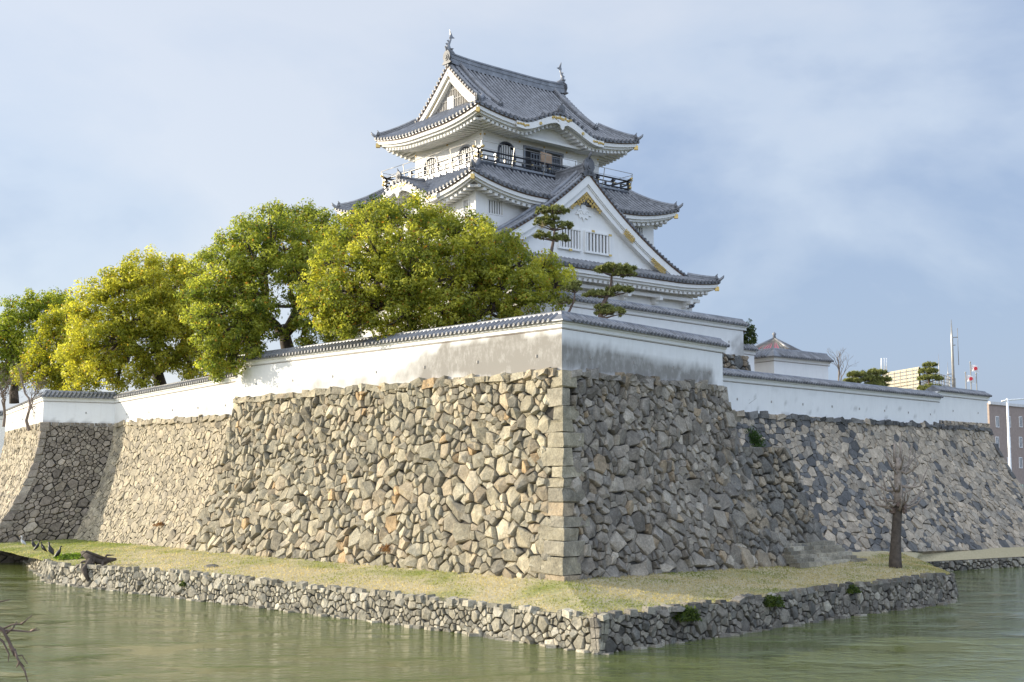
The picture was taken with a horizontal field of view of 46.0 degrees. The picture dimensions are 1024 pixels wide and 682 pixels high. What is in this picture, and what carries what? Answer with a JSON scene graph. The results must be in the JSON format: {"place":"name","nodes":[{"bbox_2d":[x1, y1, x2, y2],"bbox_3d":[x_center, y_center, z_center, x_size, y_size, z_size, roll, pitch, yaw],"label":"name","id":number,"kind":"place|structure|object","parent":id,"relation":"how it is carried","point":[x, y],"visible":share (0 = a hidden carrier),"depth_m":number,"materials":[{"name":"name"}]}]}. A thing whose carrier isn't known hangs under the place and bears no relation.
{"place":"outdoors","nodes":[
{"label":"outdoors","id":0,"kind":"place"},
{"bbox_2d":[0,410,4,456],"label":"plaster wall","id":1,"kind":"structure","parent":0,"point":[2,432],"depth_m":99.76,"materials":[{"name":"white paint"}]},
{"bbox_2d":[0,287,80,403],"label":"camphor tree","id":2,"kind":"object","parent":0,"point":[12,347],"visible":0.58,"depth_m":96.01,"materials":[{"name":"green plant"}]},
{"bbox_2d":[9,300,84,391],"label":"camphor tree","id":3,"kind":"object","parent":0,"point":[37,358],"visible":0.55,"depth_m":86.18,"materials":[{"name":"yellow plant"}]},
{"bbox_2d":[49,244,229,393],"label":"camphor tree","id":4,"kind":"object","parent":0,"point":[149,289],"visible":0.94,"depth_m":77.64,"materials":[{"name":"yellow plant"}]},
{"bbox_2d":[0,538,592,617],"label":"lawn","id":5,"kind":"structure","parent":0,"point":[555,592],"depth_m":50.23,"materials":[{"name":"plant"}]},
{"bbox_2d":[0,422,50,539],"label":"stone wall","id":6,"kind":"structure","parent":5,"relation":"on","point":[20,458],"depth_m":80.29,"materials":[{"name":"beige stone"}]},
{"bbox_2d":[0,360,27,426],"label":"bare tree","id":7,"kind":"object","parent":6,"relation":"on","point":[2,393],"visible":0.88,"depth_m":87.48,"materials":[{"name":"brown plant"}]},
{"bbox_2d":[5,393,43,431],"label":"plaster wall","id":8,"kind":"structure","parent":6,"relation":"on","point":[16,416],"depth_m":87.28,"materials":[{"name":"white paint"}]},
{"bbox_2d":[47,542,53,555],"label":"cormorant","id":9,"kind":"object","parent":5,"relation":"on","point":[50,549],"visible":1,"depth_m":65.48,"materials":[{"name":"black"}]},
{"bbox_2d":[53,546,63,557],"bbox_3d":[-23.662,11.033,62.919,0.506,0.707,0.315,-2,-6,16],"label":"cormorant","id":10,"kind":"object","parent":5,"relation":"on","point":[58,552],"visible":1,"depth_m":62.88,"materials":[{"name":"black"}]},
{"bbox_2d":[54,552,84,559],"bbox_3d":[-22.818,11.255,63.176,2.288,0.438,1.796,0,-6,0],"label":"weed","id":11,"kind":"object","parent":5,"relation":"on","point":[72,555],"visible":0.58,"depth_m":62.73,"materials":[{"name":"green plant"}]},
{"bbox_2d":[204,564,218,567],"bbox_3d":[-13.830,10.402,55.492,0.769,0.297,0.671,-3,-7,28],"label":"rock","id":12,"kind":"object","parent":5,"relation":"on","point":[211,565],"visible":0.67,"depth_m":55.37,"materials":[{"name":"stone"}]},
{"bbox_2d":[336,193,405,285],"bbox_3d":[-7.175,-4.803,61.948,3.627,5.532,3.863,0,-6,0],"label":"tree","id":13,"kind":"object","parent":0,"point":[371,198],"visible":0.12,"depth_m":61.53,"materials":[{"name":"green plant"}]},
{"bbox_2d":[0,562,1023,681],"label":"water","id":14,"kind":"structure","parent":0,"point":[975,633],"depth_m":38.30,"materials":[{"name":"green liquid"}]},
{"bbox_2d":[23,558,958,654],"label":"moat wall","id":15,"kind":"structure","parent":14,"relation":"in","point":[610,632],"depth_m":44.63,"materials":[{"name":"stone"}]},
{"bbox_2d":[74,550,116,581],"bbox_3d":[-20.240,10.888,58.676,1.819,1.471,1.327,3,-7,-28],"label":"tree stump","id":16,"kind":"object","parent":15,"relation":"on","point":[92,557],"visible":0.94,"depth_m":58.53,"materials":[{"name":"wood"}]},
{"bbox_2d":[671,605,685,611],"bbox_3d":[5.431,8.779,39.707,0.525,0.202,0.427,2,-6,-18],"label":"rock","id":17,"kind":"object","parent":15,"relation":"on","point":[677,608],"visible":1,"depth_m":39.54,"materials":[{"name":"stone"}]},
{"bbox_2d":[670,604,701,622],"bbox_3d":[5.645,8.987,39.837,1.053,0.612,0.963,4,-7,-36],"label":"weed","id":18,"kind":"object","parent":15,"relation":"on","point":[688,613],"visible":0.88,"depth_m":39.64,"materials":[{"name":"green plant"}]},
{"bbox_2d":[762,594,784,607],"bbox_3d":[9.292,9.300,43.150,1.001,0.489,0.767,0,-6,0],"label":"weed","id":19,"kind":"object","parent":15,"relation":"attached to","point":[771,600],"visible":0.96,"depth_m":42.97,"materials":[{"name":"green plant"}]},
{"bbox_2d":[846,584,861,593],"bbox_3d":[13.189,9.591,46.733,0.678,0.415,0.503,0,-6,0],"label":"weed","id":20,"kind":"object","parent":15,"relation":"on","point":[852,589],"visible":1,"depth_m":46.62,"materials":[{"name":"green plant"}]},
{"bbox_2d":[927,557,1023,570],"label":"moat kerb","id":21,"kind":"structure","parent":14,"relation":"in","point":[975,564],"depth_m":68.37,"materials":[{"name":"stone"}]},
{"bbox_2d":[0,0,1023,409],"label":"sky","id":22,"kind":"structure","parent":0,"point":[851,172],"materials":[{"name":"blue"}]},
{"bbox_2d":[531,203,574,279],"bbox_3d":[2.040,-4.543,60.295,2.215,4.894,1.569,0,-6,0],"label":"pine tree","id":23,"kind":"object","parent":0,"point":[547,218],"visible":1,"depth_m":60.29,"materials":[{"name":"green plant"}]},
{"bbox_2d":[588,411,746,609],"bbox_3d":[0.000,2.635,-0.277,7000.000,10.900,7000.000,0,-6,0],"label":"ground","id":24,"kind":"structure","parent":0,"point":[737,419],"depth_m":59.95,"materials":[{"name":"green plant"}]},
{"bbox_2d":[0,599,39,681],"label":"bare tree","id":25,"kind":"object","parent":24,"relation":"on","point":[4,631],"visible":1,"depth_m":7.83,"materials":[{"name":"brown plant"}]},
{"bbox_2d":[13,358,50,430],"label":"bare tree","id":26,"kind":"object","parent":24,"relation":"on","point":[30,407],"visible":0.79,"depth_m":81.73,"materials":[{"name":"brown plant"}]},
{"bbox_2d":[0,422,113,562],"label":"stone wall","id":27,"kind":"structure","parent":24,"relation":"on","point":[63,489],"depth_m":76.46,"materials":[{"name":"stone"}]},
{"bbox_2d":[42,390,116,426],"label":"plaster wall","id":28,"kind":"structure","parent":27,"relation":"on","point":[74,407],"depth_m":77.63,"materials":[{"name":"white paint"}]},
{"bbox_2d":[74,414,230,548],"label":"stone wall","id":29,"kind":"structure","parent":24,"relation":"on","point":[156,470],"depth_m":70.18,"materials":[{"name":"stone"}]},
{"bbox_2d":[153,521,165,526],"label":"weed","id":30,"kind":"object","parent":29,"relation":"attached to","point":[159,524],"visible":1,"depth_m":67.52,"materials":[{"name":"brown plant"}]},
{"bbox_2d":[113,372,236,422],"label":"plaster wall","id":31,"kind":"structure","parent":29,"relation":"on","point":[204,396],"depth_m":70.16,"materials":[{"name":"white paint"}]},
{"bbox_2d":[186,367,787,581],"bbox_3d":[-2.685,6.762,59.313,28.501,9.003,16.393,-6,-8,44],"label":"stone bastion","id":32,"kind":"object","parent":24,"relation":"on","point":[564,475],"visible":0.9,"depth_m":50.59,"materials":[{"name":"stone"}]},
{"bbox_2d":[379,543,391,551],"bbox_3d":[-5.235,8.808,51.360,0.721,0.395,0.706,5,-8,-41],"label":"weed","id":33,"kind":"object","parent":32,"relation":"on","point":[385,548],"visible":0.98,"depth_m":51.28,"materials":[{"name":"brown plant"}]},
{"bbox_2d":[235,311,729,396],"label":"plaster wall","id":34,"kind":"structure","parent":32,"relation":"on","point":[564,340],"depth_m":52.02,"materials":[{"name":"white paint"}]},
{"bbox_2d":[553,280,582,311],"bbox_3d":[2.508,-1.662,53.973,1.408,2.212,0.915,0,-6,0],"label":"pine tree","id":35,"kind":"object","parent":32,"relation":"on","point":[574,286],"visible":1,"depth_m":53.90,"materials":[{"name":"green plant"}]},
{"bbox_2d":[581,261,637,317],"bbox_3d":[4.242,-1.916,52.473,2.596,3.180,1.779,0,-6,0],"label":"pine tree","id":36,"kind":"object","parent":32,"relation":"on","point":[621,270],"visible":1,"depth_m":52.31,"materials":[{"name":"green plant"}]},
{"bbox_2d":[722,354,750,370],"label":"stone wall","id":37,"kind":"structure","parent":24,"relation":"on","point":[733,361],"depth_m":68.31,"materials":[{"name":"beige stone"}]},
{"bbox_2d":[507,287,748,355],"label":"plaster wall","id":38,"kind":"structure","parent":37,"relation":"on","point":[729,330],"depth_m":64.51,"materials":[{"name":"white paint"}]},
{"bbox_2d":[743,318,757,344],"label":"bush","id":39,"kind":"object","parent":37,"relation":"on","point":[749,332],"visible":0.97,"depth_m":69.76,"materials":[{"name":"green plant"}]},
{"bbox_2d":[711,445,823,568],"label":"stone buttress","id":40,"kind":"structure","parent":24,"relation":"on","point":[782,498],"depth_m":55.70,"materials":[{"name":"stone"}]},
{"bbox_2d":[744,427,766,446],"bbox_3d":[11.950,4.783,60.432,1.267,1.213,1.207,-6,-8,42],"label":"bush","id":41,"kind":"object","parent":40,"relation":"on","point":[752,433],"visible":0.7,"depth_m":60.19,"materials":[{"name":"green plant"}]},
{"bbox_2d":[828,347,857,380],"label":"bare tree","id":42,"kind":"object","parent":24,"relation":"on","point":[838,366],"visible":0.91,"depth_m":91.95,"materials":[{"name":"grey plant"}]},
{"bbox_2d":[680,410,1023,558],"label":"stone wall","id":43,"kind":"structure","parent":24,"relation":"on","point":[973,496],"depth_m":69.98,"materials":[{"name":"stone"}]},
{"bbox_2d":[723,368,943,424],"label":"plaster wall","id":44,"kind":"structure","parent":43,"relation":"on","point":[773,393],"depth_m":67.21,"materials":[{"name":"white paint"}]},
{"bbox_2d":[925,385,991,422],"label":"plaster wall","id":45,"kind":"structure","parent":43,"relation":"on","point":[961,405],"depth_m":81.77,"materials":[{"name":"white paint"}]},
{"bbox_2d":[843,369,866,382],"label":"pine tree","id":46,"kind":"object","parent":24,"relation":"on","point":[853,376],"visible":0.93,"depth_m":87.89,"materials":[{"name":"green plant"}]},
{"bbox_2d":[860,368,891,385],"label":"pine tree","id":47,"kind":"object","parent":24,"relation":"on","point":[873,376],"visible":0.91,"depth_m":87.84,"materials":[{"name":"green plant"}]},
{"bbox_2d":[881,358,955,389],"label":"office building","id":48,"kind":"structure","parent":24,"relation":"on","point":[912,382],"depth_m":184.14,"materials":[{"name":"concrete"}]},
{"bbox_2d":[1001,398,1023,469],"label":"street lamp","id":49,"kind":"object","parent":24,"relation":"on","point":[1007,400],"visible":0.62,"depth_m":104.73,"materials":[{"name":"white metal"}]},
{"bbox_2d":[743,341,758,370],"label":"plaster wall","id":50,"kind":"structure","parent":0,"point":[750,351],"depth_m":79.91,"materials":[{"name":"white paint"}]},
{"bbox_2d":[564,552,950,614],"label":"lawn","id":51,"kind":"structure","parent":0,"point":[621,590],"depth_m":45.55,"materials":[{"name":"plant"}]},
{"bbox_2d":[782,540,866,568],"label":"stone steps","id":52,"kind":"structure","parent":51,"relation":"on","point":[818,553],"depth_m":55.38,"materials":[{"name":"grey stone"}]},
{"bbox_2d":[866,442,928,567],"bbox_3d":[17.436,7.594,54.589,2.967,6.066,2.507,0,-6,0],"label":"pollarded tree","id":53,"kind":"object","parent":51,"relation":"on","point":[897,507],"visible":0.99,"depth_m":54.26,"materials":[{"name":"brown plant"}]},
{"bbox_2d":[755,332,801,350],"bbox_3d":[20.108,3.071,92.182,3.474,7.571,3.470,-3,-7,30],"label":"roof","id":54,"kind":"structure","parent":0,"point":[774,342],"depth_m":91.75,"materials":[{"name":"tile"}]},
{"bbox_2d":[754,348,833,379],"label":"plaster wall","id":55,"kind":"structure","parent":0,"point":[794,362],"depth_m":83.82,"materials":[{"name":"white paint"}]},
{"bbox_2d":[916,361,943,390],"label":"pine tree","id":56,"kind":"object","parent":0,"point":[929,371],"visible":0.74,"depth_m":94.94,"materials":[{"name":"green plant"}]},
{"bbox_2d":[852,547,1023,561],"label":"lawn","id":57,"kind":"structure","parent":0,"point":[1003,552],"depth_m":69.21,"materials":[{"name":"plant"}]},
{"bbox_2d":[950,321,958,387],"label":"antenna mast","id":58,"kind":"object","parent":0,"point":[952,364],"visible":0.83,"depth_m":185.69,"materials":[{"name":"metal"}]},
{"bbox_2d":[987,401,1023,486],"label":"brown building","id":59,"kind":"structure","parent":0,"point":[997,416],"depth_m":154.43,"materials":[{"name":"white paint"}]},
{"bbox_2d":[995,416,998,426],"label":"window","id":60,"kind":"structure","parent":59,"relation":"in","point":[996,417],"depth_m":151.30,"materials":[{"name":"grey glass"}]},
{"bbox_2d":[995,437,998,445],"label":"window","id":61,"kind":"structure","parent":59,"relation":"in","point":[996,438],"depth_m":150.87,"materials":[{"name":"grey glass"}]},
{"bbox_2d":[1019,416,1022,426],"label":"window","id":62,"kind":"structure","parent":59,"relation":"in","point":[1020,417],"depth_m":156.90,"materials":[{"name":"grey glass"}]},
{"bbox_2d":[1019,437,1022,447],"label":"window","id":63,"kind":"structure","parent":59,"relation":"in","point":[1020,438],"depth_m":156.41,"materials":[{"name":"grey glass"}]},
{"bbox_2d":[1019,457,1022,467],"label":"window","id":64,"kind":"structure","parent":59,"relation":"in","point":[1020,458],"depth_m":155.91,"materials":[{"name":"grey glass"}]},
{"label":"upper terrace ground","id":65,"kind":"structure","parent":0,"visible":0},
{"bbox_2d":[173,197,352,383],"bbox_3d":[-13.502,-2.924,65.253,9.671,10.369,7.938,0,-6,0],"label":"camphor tree","id":66,"kind":"object","parent":65,"relation":"on","point":[249,318],"visible":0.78,"depth_m":62.95,"materials":[{"name":"green plant"}]},
{"bbox_2d":[287,188,578,339],"bbox_3d":[-3.600,-3.296,57.533,13.553,7.866,8.907,0,-6,0],"label":"camphor tree","id":67,"kind":"object","parent":65,"relation":"on","point":[353,307],"visible":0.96,"depth_m":55.16,"materials":[{"name":"green plant"}]},
{"bbox_2d":[303,30,723,339],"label":"castle keep","id":68,"kind":"structure","parent":65,"relation":"on","point":[503,148],"depth_m":73.03,"materials":[{"name":"paint"}]},
{"bbox_2d":[424,155,437,175],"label":"arched window","id":69,"kind":"structure","parent":68,"relation":"in","point":[430,157],"depth_m":75.56,"materials":[{"name":"paint"}]},
{"bbox_2d":[457,144,472,165],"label":"arched window","id":70,"kind":"structure","parent":68,"relation":"in","point":[461,148],"depth_m":72.95,"materials":[{"name":"paint"}]},
{"bbox_2d":[463,199,468,212],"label":"window","id":71,"kind":"structure","parent":68,"relation":"in","point":[466,202],"depth_m":68.41,"materials":[{"name":"paint"}]},
{"bbox_2d":[487,198,503,215],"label":"window","id":72,"kind":"structure","parent":68,"relation":"in","point":[497,204],"depth_m":68.69,"materials":[{"name":"paint"}]},
{"bbox_2d":[498,141,515,164],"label":"arched window","id":73,"kind":"structure","parent":68,"relation":"in","point":[500,142],"depth_m":72.82,"materials":[{"name":"black paint"}]},
{"bbox_2d":[523,145,543,172],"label":"door","id":74,"kind":"structure","parent":68,"relation":"in","point":[524,146],"depth_m":74.22,"materials":[{"name":"black wood"}]},
{"bbox_2d":[545,150,563,171],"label":"door","id":75,"kind":"structure","parent":68,"relation":"in","point":[546,151],"depth_m":75.37,"materials":[{"name":"black wood"}]},
{"bbox_2d":[557,227,581,251],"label":"gable window","id":76,"kind":"structure","parent":68,"relation":"in","point":[575,244],"depth_m":70.70,"materials":[{"name":"paint"}]},
{"bbox_2d":[583,230,611,256],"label":"gable window","id":77,"kind":"structure","parent":68,"relation":"in","point":[597,243],"depth_m":72.01,"materials":[{"name":"paint"}]},
{"bbox_2d":[635,226,642,234],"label":"window","id":78,"kind":"structure","parent":68,"relation":"in","point":[639,229],"depth_m":76.30,"materials":[{"name":"paint"}]},
{"label":"road","id":79,"kind":"structure","parent":0,"visible":0},
{"bbox_2d":[965,372,973,388],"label":"flagpole","id":80,"kind":"object","parent":79,"relation":"on","point":[969,378],"visible":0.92,"depth_m":130.25,"materials":[{"name":"fabric"}]},
{"bbox_2d":[969,362,978,389],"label":"flagpole","id":81,"kind":"object","parent":79,"relation":"on","point":[975,368],"visible":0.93,"depth_m":130.35,"materials":[{"name":"fabric"}]}
]}

